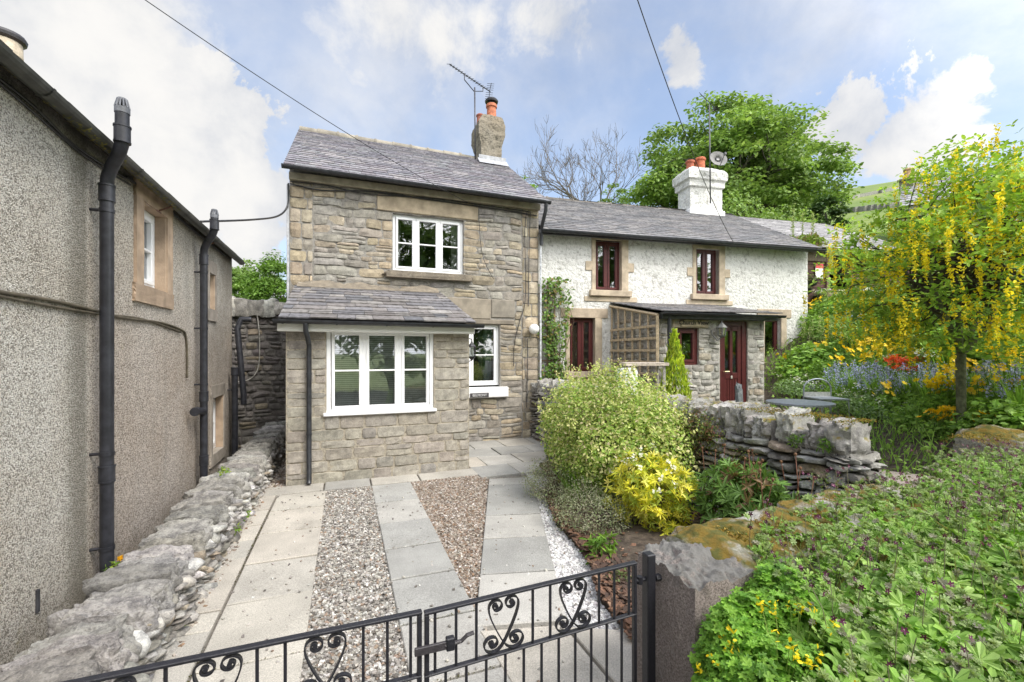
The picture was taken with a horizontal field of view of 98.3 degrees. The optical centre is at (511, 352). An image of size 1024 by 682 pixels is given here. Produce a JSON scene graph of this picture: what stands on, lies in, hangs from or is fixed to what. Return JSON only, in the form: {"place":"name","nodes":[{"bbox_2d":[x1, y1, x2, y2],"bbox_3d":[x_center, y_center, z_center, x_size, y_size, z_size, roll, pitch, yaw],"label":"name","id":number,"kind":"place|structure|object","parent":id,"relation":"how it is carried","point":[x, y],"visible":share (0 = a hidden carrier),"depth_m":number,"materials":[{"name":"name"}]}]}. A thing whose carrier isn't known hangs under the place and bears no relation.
{"place":"outdoors","nodes":[
{"label":"outdoors","id":0,"kind":"place"},
{"bbox_2d":[152,491,325,681],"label":"slab path","id":1,"kind":"structure","parent":0,"point":[277,602],"depth_m":3.37,"materials":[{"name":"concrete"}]},
{"bbox_2d":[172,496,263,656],"bbox_3d":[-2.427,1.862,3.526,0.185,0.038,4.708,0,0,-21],"label":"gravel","id":2,"kind":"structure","parent":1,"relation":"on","point":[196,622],"depth_m":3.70,"materials":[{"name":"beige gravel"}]},
{"bbox_2d":[300,486,410,681],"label":"gravel","id":3,"kind":"structure","parent":0,"point":[347,554],"depth_m":3.46,"materials":[{"name":"grey gravel"}]},
{"bbox_2d":[190,473,582,679],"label":"gravel drive","id":4,"kind":"structure","parent":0,"point":[519,476],"depth_m":3.90,"materials":[{"name":"grey gravel"}]},
{"bbox_2d":[232,296,285,449],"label":"alley wall","id":5,"kind":"structure","parent":4,"relation":"on","point":[264,346],"depth_m":8.82,"materials":[{"name":"stone"}]},
{"bbox_2d":[263,454,285,492],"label":"gravel","id":6,"kind":"structure","parent":4,"relation":"on","point":[279,479],"depth_m":6.58,"materials":[{"name":"beige gravel"}]},
{"bbox_2d":[272,97,551,485],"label":"stone cottage","id":7,"kind":"structure","parent":4,"relation":"on","point":[405,285],"depth_m":8.33,"materials":[{"name":"stone"}]},
{"bbox_2d":[200,183,288,222],"bbox_3d":[-4.007,-2.348,6.812,0.086,1.410,2.436,0,0,-2],"label":"overhead cable","id":8,"kind":"object","parent":7,"relation":"attached to","point":[236,220],"visible":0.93,"depth_m":6.89,"materials":[{"name":"black plastic"}]},
{"bbox_2d":[145,0,467,202],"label":"overhead cable","id":9,"kind":"object","parent":7,"relation":"attached to","point":[289,96],"visible":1,"depth_m":6.13,"materials":[{"name":"black plastic"}]},
{"bbox_2d":[308,311,437,412],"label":"window","id":10,"kind":"structure","parent":7,"relation":"in","point":[365,371],"depth_m":6.75,"materials":[{"name":"white plastic"}]},
{"bbox_2d":[393,214,462,273],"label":"window","id":11,"kind":"structure","parent":7,"relation":"in","point":[421,244],"depth_m":9.24,"materials":[{"name":"white plastic"}]},
{"bbox_2d":[449,64,491,158],"bbox_3d":[-1.118,-6.299,11.713,0.285,2.357,1.642,0,0,40],"label":"tv aerial","id":12,"kind":"object","parent":7,"relation":"attached to","point":[465,75],"visible":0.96,"depth_m":11.70,"materials":[{"name":"grey metal"}]},
{"bbox_2d":[469,325,498,386],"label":"window","id":13,"kind":"structure","parent":7,"relation":"in","point":[484,368],"depth_m":9.55,"materials":[{"name":"white plastic"}]},
{"bbox_2d":[525,473,624,629],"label":"white gravel","id":14,"kind":"structure","parent":4,"relation":"on","point":[577,563],"depth_m":3.86,"materials":[{"name":"white gravel"}]},
{"bbox_2d":[642,551,655,681],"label":"gatepost","id":15,"kind":"object","parent":4,"relation":"on","point":[649,619],"visible":1,"depth_m":1.95,"materials":[{"name":"black metal"}]},
{"bbox_2d":[637,538,753,681],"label":"gate pillar","id":16,"kind":"structure","parent":4,"relation":"on","point":[695,582],"depth_m":1.90,"materials":[{"name":"stone"}]},
{"bbox_2d":[414,560,661,681],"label":"garden gate","id":17,"kind":"structure","parent":16,"relation":"attached to","point":[450,643],"depth_m":1.73,"materials":[{"name":"black metal"}]},
{"bbox_2d":[529,378,887,517],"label":"dry stone wall","id":18,"kind":"structure","parent":4,"relation":"on","point":[757,428],"depth_m":4.18,"materials":[{"name":"grey stone"}]},
{"bbox_2d":[670,404,726,458],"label":"wall plant","id":19,"kind":"object","parent":18,"relation":"attached to","point":[706,432],"depth_m":4.96,"materials":[{"name":"green plant"}]},
{"bbox_2d":[666,482,983,624],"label":"front wall","id":20,"kind":"structure","parent":4,"relation":"on","point":[723,538],"depth_m":2.29,"materials":[{"name":"stone"}]},
{"bbox_2d":[263,438,549,496],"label":"patio","id":21,"kind":"structure","parent":0,"point":[489,459],"depth_m":7.11,"materials":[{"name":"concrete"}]},
{"bbox_2d":[372,482,510,681],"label":"slab path","id":22,"kind":"structure","parent":0,"point":[437,581],"depth_m":3.59,"materials":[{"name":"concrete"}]},
{"bbox_2d":[411,475,488,630],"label":"gravel","id":23,"kind":"structure","parent":0,"point":[456,514],"depth_m":5.04,"materials":[{"name":"beige gravel"}]},
{"bbox_2d":[0,0,1023,296],"label":"sky","id":24,"kind":"structure","parent":0,"point":[894,78],"materials":[{"name":"blue"}]},
{"bbox_2d":[478,477,631,681],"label":"slab path","id":25,"kind":"structure","parent":0,"point":[513,553],"depth_m":3.34,"materials":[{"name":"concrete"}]},
{"bbox_2d":[220,476,628,681],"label":"gravel","id":26,"kind":"structure","parent":25,"relation":"on","point":[384,650],"depth_m":3.58,"materials":[{"name":"grey gravel"}]},
{"bbox_2d":[542,469,704,624],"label":"bed soil","id":27,"kind":"structure","parent":0,"point":[644,536],"depth_m":4.28,"materials":[{"name":"brown soil"}]},
{"bbox_2d":[521,455,592,507],"bbox_3d":[0.552,1.682,5.657,0.865,0.734,1.234,0,0,-21],"label":"thyme bush","id":28,"kind":"object","parent":27,"relation":"on","point":[546,485],"visible":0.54,"depth_m":5.55,"materials":[{"name":"green plant"}]},
{"bbox_2d":[551,455,617,505],"bbox_3d":[0.886,1.542,5.340,0.997,0.564,0.952,0,0,-21],"label":"grass clump","id":29,"kind":"object","parent":27,"relation":"on","point":[576,483],"visible":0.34,"depth_m":5.19,"materials":[{"name":"green plant"}]},
{"bbox_2d":[539,475,641,541],"bbox_3d":[0.844,1.681,4.749,0.993,0.747,1.163,0,0,-21],"label":"thyme bush","id":30,"kind":"object","parent":27,"relation":"on","point":[570,500],"visible":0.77,"depth_m":4.57,"materials":[{"name":"green plant"}]},
{"bbox_2d":[579,530,621,564],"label":"herb plant","id":31,"kind":"object","parent":27,"relation":"on","point":[601,539],"visible":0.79,"depth_m":3.96,"materials":[{"name":"green plant"}]},
{"bbox_2d":[534,356,702,501],"bbox_3d":[1.238,0.976,5.843,1.778,1.861,2.874,0,0,-21],"label":"variegated bush","id":32,"kind":"object","parent":27,"relation":"on","point":[599,452],"visible":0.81,"depth_m":5.20,"materials":[{"name":"green plant"}]},
{"bbox_2d":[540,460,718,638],"bbox_3d":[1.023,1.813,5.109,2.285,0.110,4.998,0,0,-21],"label":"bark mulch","id":33,"kind":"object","parent":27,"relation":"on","point":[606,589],"visible":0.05,"depth_m":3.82,"materials":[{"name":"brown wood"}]},
{"bbox_2d":[603,443,699,535],"bbox_3d":[1.467,1.457,4.593,0.977,0.963,0.939,0,0,-21],"label":"golden shrub","id":34,"kind":"object","parent":27,"relation":"on","point":[645,506],"visible":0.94,"depth_m":4.40,"materials":[{"name":"yellow plant"}]},
{"bbox_2d":[688,444,814,523],"bbox_3d":[2.133,1.309,4.002,0.879,1.028,1.244,0,0,3],"label":"peony plant","id":35,"kind":"object","parent":27,"relation":"on","point":[730,498],"visible":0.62,"depth_m":3.91,"materials":[{"name":"green plant"}]},
{"bbox_2d":[806,193,854,252],"bbox_3d":[15.459,-5.798,21.923,2.241,4.003,2.322,0,0,-6],"label":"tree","id":36,"kind":"object","parent":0,"point":[818,207],"visible":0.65,"depth_m":21.58,"materials":[{"name":"green plant"}]},
{"bbox_2d":[743,446,1023,681],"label":"geranium bank","id":37,"kind":"structure","parent":0,"point":[995,653],"depth_m":1.88,"materials":[{"name":"green plant"}]},
{"bbox_2d":[688,559,858,681],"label":"corydalis mound","id":38,"kind":"object","parent":37,"relation":"on","point":[743,639],"visible":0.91,"depth_m":1.62,"materials":[{"name":"green plant"}]},
{"bbox_2d":[748,436,1023,681],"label":"geranium flowers","id":39,"kind":"object","parent":37,"relation":"on","point":[904,630],"visible":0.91,"depth_m":2.06,"materials":[{"name":"green plant"}]},
{"bbox_2d":[764,292,1023,516],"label":"garden terrain","id":40,"kind":"structure","parent":0,"point":[768,395],"depth_m":5.69,"materials":[{"name":"green plant"}]},
{"bbox_2d":[537,276,575,379],"bbox_3d":[0.945,-0.204,9.878,0.964,3.009,0.311,0,0,-10],"label":"climbing plant","id":41,"kind":"object","parent":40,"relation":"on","point":[550,344],"visible":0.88,"depth_m":9.85,"materials":[{"name":"green plant"}]},
{"bbox_2d":[619,362,668,393],"bbox_3d":[2.050,0.804,6.900,0.660,1.292,0.400,0,0,0],"label":"garden bench top","id":42,"kind":"object","parent":40,"relation":"on","point":[656,364],"visible":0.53,"depth_m":6.73,"materials":[{"name":"brown wood"}]},
{"bbox_2d":[659,328,691,398],"bbox_3d":[2.721,0.588,7.405,0.769,2.025,0.760,0,0,-21],"label":"golden conifer","id":43,"kind":"object","parent":40,"relation":"on","point":[673,358],"visible":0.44,"depth_m":7.30,"materials":[{"name":"green plant"}]},
{"bbox_2d":[539,156,826,403],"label":"white cottage","id":44,"kind":"structure","parent":40,"relation":"on","point":[688,259],"depth_m":10.57,"materials":[{"name":"white paint"}]},
{"bbox_2d":[570,318,592,370],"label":"window","id":45,"kind":"structure","parent":44,"relation":"in","point":[581,338],"depth_m":10.34,"materials":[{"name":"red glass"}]},
{"bbox_2d":[596,241,618,289],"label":"window","id":46,"kind":"structure","parent":44,"relation":"in","point":[607,253],"depth_m":10.49,"materials":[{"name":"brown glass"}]},
{"bbox_2d":[609,305,658,392],"bbox_3d":[2.536,-0.030,9.373,0.070,2.160,2.040,0,0,-14],"label":"trellis panel","id":47,"kind":"object","parent":44,"relation":"attached to","point":[632,339],"visible":0.52,"depth_m":9.27,"materials":[{"name":"brown wood"}]},
{"bbox_2d":[637,0,733,242],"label":"overhead cable","id":48,"kind":"object","parent":44,"relation":"on","point":[676,110],"visible":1,"depth_m":6.65,"materials":[{"name":"black plastic"}]},
{"bbox_2d":[678,328,696,364],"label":"window","id":49,"kind":"structure","parent":44,"relation":"in","point":[687,336],"depth_m":8.79,"materials":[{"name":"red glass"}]},
{"bbox_2d":[696,249,715,293],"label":"window","id":50,"kind":"structure","parent":44,"relation":"in","point":[705,259],"depth_m":11.12,"materials":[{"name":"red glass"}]},
{"bbox_2d":[710,151,726,164],"bbox_3d":[6.384,-5.983,13.610,0.516,0.505,0.480,0,0,41],"label":"satellite dish","id":51,"kind":"object","parent":44,"relation":"attached to","point":[718,158],"visible":1,"depth_m":13.70,"materials":[{"name":"grey metal"}]},
{"bbox_2d":[720,321,745,401],"bbox_3d":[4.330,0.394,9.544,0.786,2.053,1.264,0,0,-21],"label":"door","id":52,"kind":"structure","parent":44,"relation":"in","point":[728,380],"depth_m":8.99,"materials":[{"name":"red wood"}]},
{"bbox_2d":[765,321,776,350],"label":"window","id":53,"kind":"structure","parent":44,"relation":"in","point":[770,326],"depth_m":12.06,"materials":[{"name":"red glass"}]},
{"bbox_2d":[771,372,812,393],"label":"grey perennial","id":54,"kind":"object","parent":40,"relation":"on","point":[780,385],"visible":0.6,"depth_m":9.07,"materials":[{"name":"green plant"}]},
{"bbox_2d":[771,358,813,381],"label":"leafy perennial","id":55,"kind":"object","parent":40,"relation":"on","point":[795,371],"visible":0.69,"depth_m":9.65,"materials":[{"name":"green plant"}]},
{"bbox_2d":[777,346,823,373],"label":"leafy perennial","id":56,"kind":"object","parent":40,"relation":"on","point":[795,355],"visible":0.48,"depth_m":9.75,"materials":[{"name":"green plant"}]},
{"bbox_2d":[766,399,835,411],"bbox_3d":[4.095,1.043,6.300,0.840,0.682,0.840,0,0,-21],"label":"bistro table","id":57,"kind":"object","parent":40,"relation":"on","point":[803,403],"visible":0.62,"depth_m":6.20,"materials":[{"name":"grey metal"}]},
{"bbox_2d":[784,377,823,397],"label":"grey perennial","id":58,"kind":"object","parent":40,"relation":"on","point":[806,390],"visible":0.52,"depth_m":8.62,"materials":[{"name":"green plant"}]},
{"bbox_2d":[791,341,835,366],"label":"leafy perennial","id":59,"kind":"object","parent":40,"relation":"on","point":[807,348],"visible":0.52,"depth_m":9.66,"materials":[{"name":"green plant"}]},
{"bbox_2d":[799,314,834,336],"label":"leafy perennial","id":60,"kind":"object","parent":40,"relation":"on","point":[815,318],"visible":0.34,"depth_m":11.06,"materials":[{"name":"green plant"}]},
{"bbox_2d":[800,358,843,380],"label":"leafy perennial","id":61,"kind":"object","parent":40,"relation":"on","point":[819,367],"visible":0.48,"depth_m":8.95,"materials":[{"name":"green plant"}]},
{"bbox_2d":[803,378,849,417],"bbox_3d":[4.934,0.835,6.942,0.463,0.832,0.438,0,0,0],"label":"bistro chair","id":62,"kind":"object","parent":40,"relation":"on","point":[824,396],"visible":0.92,"depth_m":7.14,"materials":[{"name":"grey metal"}]},
{"bbox_2d":[738,216,916,304],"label":"timber shed","id":63,"kind":"structure","parent":40,"relation":"on","point":[785,226],"depth_m":14.39,"materials":[{"name":"wood"}]},
{"bbox_2d":[785,203,828,255],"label":"roof turf","id":64,"kind":"structure","parent":63,"relation":"on","point":[810,238],"depth_m":12.40,"materials":[{"name":"green plant"}]},
{"bbox_2d":[817,367,842,394],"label":"bluebell plant","id":65,"kind":"object","parent":40,"relation":"on","point":[828,375],"visible":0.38,"depth_m":8.24,"materials":[{"name":"blue plant"}]},
{"bbox_2d":[828,370,860,397],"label":"bluebell plant","id":66,"kind":"object","parent":40,"relation":"on","point":[842,383],"visible":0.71,"depth_m":7.61,"materials":[{"name":"blue plant"}]},
{"bbox_2d":[832,393,874,416],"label":"grey perennial","id":67,"kind":"object","parent":40,"relation":"on","point":[852,408],"visible":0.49,"depth_m":6.86,"materials":[{"name":"green plant"}]},
{"bbox_2d":[836,363,889,394],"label":"bluebell plant","id":68,"kind":"object","parent":40,"relation":"on","point":[861,378],"visible":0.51,"depth_m":7.43,"materials":[{"name":"blue plant"}]},
{"bbox_2d":[855,368,897,399],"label":"bluebell plant","id":69,"kind":"object","parent":40,"relation":"on","point":[866,384],"visible":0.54,"depth_m":7.01,"materials":[{"name":"blue plant"}]},
{"bbox_2d":[852,401,904,420],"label":"grey perennial","id":70,"kind":"object","parent":40,"relation":"on","point":[879,415],"visible":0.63,"depth_m":6.35,"materials":[{"name":"green plant"}]},
{"bbox_2d":[860,395,904,418],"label":"leafy perennial","id":71,"kind":"object","parent":40,"relation":"on","point":[876,400],"visible":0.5,"depth_m":6.41,"materials":[{"name":"green plant"}]},
{"bbox_2d":[872,380,907,412],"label":"poppy plant","id":72,"kind":"object","parent":40,"relation":"on","point":[887,385],"visible":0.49,"depth_m":6.42,"materials":[{"name":"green plant"}]},
{"bbox_2d":[762,275,1023,476],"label":"ground cover","id":73,"kind":"object","parent":40,"relation":"on","point":[890,445],"visible":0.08,"depth_m":5.63,"materials":[{"name":"green plant"}]},
{"bbox_2d":[877,375,912,404],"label":"flowering plant","id":74,"kind":"object","parent":40,"relation":"on","point":[896,391],"visible":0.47,"depth_m":6.47,"materials":[{"name":"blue plant"}]},
{"bbox_2d":[883,404,929,429],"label":"leafy perennial","id":75,"kind":"object","parent":40,"relation":"on","point":[901,416],"visible":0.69,"depth_m":5.73,"materials":[{"name":"green plant"}]},
{"bbox_2d":[884,362,934,402],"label":"bluebell plant","id":76,"kind":"object","parent":40,"relation":"on","point":[905,385],"visible":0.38,"depth_m":6.46,"materials":[{"name":"blue plant"}]},
{"bbox_2d":[800,455,1023,503],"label":"creeping ground cover","id":77,"kind":"object","parent":40,"relation":"on","point":[836,482],"visible":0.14,"depth_m":3.55,"materials":[{"name":"green plant"}]},
{"bbox_2d":[802,119,1023,431],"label":"laburnum tree","id":78,"kind":"object","parent":40,"relation":"on","point":[952,261],"visible":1,"depth_m":4.80,"materials":[{"name":"yellow plant"}]},
{"bbox_2d":[900,365,951,405],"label":"bluebell plant","id":79,"kind":"object","parent":40,"relation":"on","point":[921,393],"visible":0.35,"depth_m":6.05,"materials":[{"name":"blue plant"}]},
{"bbox_2d":[901,378,952,419],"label":"poppy plant","id":80,"kind":"object","parent":40,"relation":"on","point":[932,385],"visible":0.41,"depth_m":5.72,"materials":[{"name":"green plant"}]},
{"bbox_2d":[914,407,954,440],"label":"marigold plant","id":81,"kind":"object","parent":40,"relation":"on","point":[937,426],"visible":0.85,"depth_m":5.17,"materials":[{"name":"green plant"}]},
{"bbox_2d":[916,375,966,419],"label":"poppy plant","id":82,"kind":"object","parent":40,"relation":"on","point":[945,400],"visible":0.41,"depth_m":5.62,"materials":[{"name":"green plant"}]},
{"bbox_2d":[912,329,984,369],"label":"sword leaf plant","id":83,"kind":"object","parent":40,"relation":"on","point":[942,357],"visible":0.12,"depth_m":6.43,"materials":[{"name":"green plant"}]},
{"bbox_2d":[927,362,980,405],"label":"poppy plant","id":84,"kind":"object","parent":40,"relation":"on","point":[946,370],"visible":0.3,"depth_m":5.74,"materials":[{"name":"green plant"}]},
{"bbox_2d":[940,410,992,439],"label":"leafy perennial","id":85,"kind":"object","parent":40,"relation":"on","point":[952,428],"visible":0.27,"depth_m":4.90,"materials":[{"name":"green plant"}]},
{"bbox_2d":[936,362,1014,408],"bbox_3d":[5.716,0.432,5.432,0.648,0.651,0.702,0,0,6],"label":"bluebell plant","id":86,"kind":"object","parent":40,"relation":"on","point":[967,385],"visible":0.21,"depth_m":5.41,"materials":[{"name":"blue plant"}]},
{"bbox_2d":[939,424,1023,527],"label":"boulder","id":87,"kind":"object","parent":40,"relation":"on","point":[964,437],"depth_m":4.33,"materials":[{"name":"stone"}]},
{"bbox_2d":[953,374,1012,412],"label":"poppy plant","id":88,"kind":"object","parent":40,"relation":"on","point":[971,390],"visible":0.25,"depth_m":5.12,"materials":[{"name":"green plant"}]},
{"bbox_2d":[950,397,1023,428],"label":"leafy perennial","id":89,"kind":"object","parent":40,"relation":"on","point":[994,403],"visible":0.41,"depth_m":4.76,"materials":[{"name":"green plant"}]},
{"bbox_2d":[966,327,1023,370],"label":"leafy perennial","id":90,"kind":"object","parent":40,"relation":"on","point":[985,356],"visible":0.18,"depth_m":6.05,"materials":[{"name":"green plant"}]},
{"bbox_2d":[970,359,1023,399],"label":"bluebell plant","id":91,"kind":"object","parent":40,"relation":"on","point":[998,371],"visible":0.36,"depth_m":5.10,"materials":[{"name":"blue plant"}]},
{"bbox_2d":[979,402,1023,428],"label":"leafy perennial","id":92,"kind":"object","parent":40,"relation":"on","point":[1002,422],"visible":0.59,"depth_m":4.53,"materials":[{"name":"green plant"}]},
{"bbox_2d":[982,364,1023,409],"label":"bluebell plant","id":93,"kind":"object","parent":40,"relation":"on","point":[1018,398],"visible":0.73,"depth_m":4.84,"materials":[{"name":"blue plant"}]},
{"bbox_2d":[983,350,1023,394],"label":"poppy plant","id":94,"kind":"object","parent":40,"relation":"on","point":[1003,368],"visible":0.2,"depth_m":5.30,"materials":[{"name":"yellow plant"}]},
{"bbox_2d":[807,163,1023,273],"bbox_3d":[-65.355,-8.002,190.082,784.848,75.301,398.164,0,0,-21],"label":"hill","id":95,"kind":"structure","parent":0,"point":[866,189],"depth_m":46.16,"materials":[{"name":"green plant"}]},
{"bbox_2d":[232,258,285,298],"bbox_3d":[-22.951,-3.909,37.931,5.768,8.288,5.460,0,0,-44],"label":"broadleaf tree","id":96,"kind":"object","parent":95,"relation":"on","point":[240,271],"visible":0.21,"depth_m":37.07,"materials":[{"name":"green plant"}]},
{"bbox_2d":[236,249,289,302],"bbox_3d":[-18.070,-3.825,33.938,4.952,8.137,5.549,0,0,31],"label":"broadleaf tree","id":97,"kind":"object","parent":95,"relation":"on","point":[266,282],"visible":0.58,"depth_m":32.95,"materials":[{"name":"green plant"}]},
{"bbox_2d":[516,114,650,201],"bbox_3d":[5.475,-13.232,34.038,10.941,8.909,7.148,0,0,20],"label":"bare tree","id":98,"kind":"object","parent":95,"relation":"on","point":[571,194],"visible":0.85,"depth_m":33.63,"materials":[{"name":"grey plant"}]},
{"bbox_2d":[597,183,632,203],"bbox_3d":[7.164,-7.565,30.001,2.471,7.535,2.312,0,0,35],"label":"broadleaf tree","id":99,"kind":"object","parent":95,"relation":"on","point":[614,197],"visible":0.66,"depth_m":29.80,"materials":[{"name":"green plant"}]},
{"bbox_2d":[620,90,864,222],"bbox_3d":[13.406,-10.464,26.914,13.830,8.671,13.112,0,0,-21],"label":"sycamore tree","id":100,"kind":"object","parent":95,"relation":"on","point":[768,166],"visible":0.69,"depth_m":23.49,"materials":[{"name":"green plant"}]},
{"bbox_2d":[722,189,773,218],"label":"scrub bush","id":101,"kind":"object","parent":95,"relation":"on","point":[742,205],"visible":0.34,"depth_m":20.35,"materials":[{"name":"green plant"}]},
{"bbox_2d":[754,204,821,220],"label":"scrub bush","id":102,"kind":"object","parent":95,"relation":"on","point":[791,211],"visible":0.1,"depth_m":21.38,"materials":[{"name":"green plant"}]},
{"bbox_2d":[847,202,899,212],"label":"field wall","id":103,"kind":"structure","parent":95,"relation":"on","point":[866,208],"depth_m":41.92,"materials":[{"name":"stone"}]},
{"bbox_2d":[897,167,994,229],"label":"stone cottage","id":104,"kind":"structure","parent":95,"relation":"on","point":[908,172],"depth_m":25.38,"materials":[{"name":"stone"}]},
{"bbox_2d":[879,470,978,495],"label":"garden path","id":105,"kind":"structure","parent":0,"point":[912,477],"depth_m":4.22,"materials":[{"name":"grey stone"}]},
{"label":"ground","id":106,"kind":"structure","parent":0,"visible":0},
{"bbox_2d":[0,26,250,664],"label":"roughcast house","id":107,"kind":"structure","parent":106,"relation":"on","point":[119,373],"depth_m":3.22,"materials":[{"name":"grey concrete"}]},
{"bbox_2d":[144,210,154,287],"bbox_3d":[-3.614,-1.010,4.290,0.082,0.780,0.580,0,0,-21],"label":"window","id":108,"kind":"structure","parent":107,"relation":"in","point":[149,225],"depth_m":4.46,"materials":[{"name":"white plastic"}]},
{"bbox_2d":[0,420,285,681],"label":"dry stone wall","id":109,"kind":"structure","parent":106,"relation":"on","point":[138,607],"depth_m":2.84,"materials":[{"name":"stone"}]},
{"bbox_2d":[62,609,421,681],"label":"garden gate","id":110,"kind":"structure","parent":109,"relation":"attached to","point":[205,659],"depth_m":1.40,"materials":[{"name":"black metal"}]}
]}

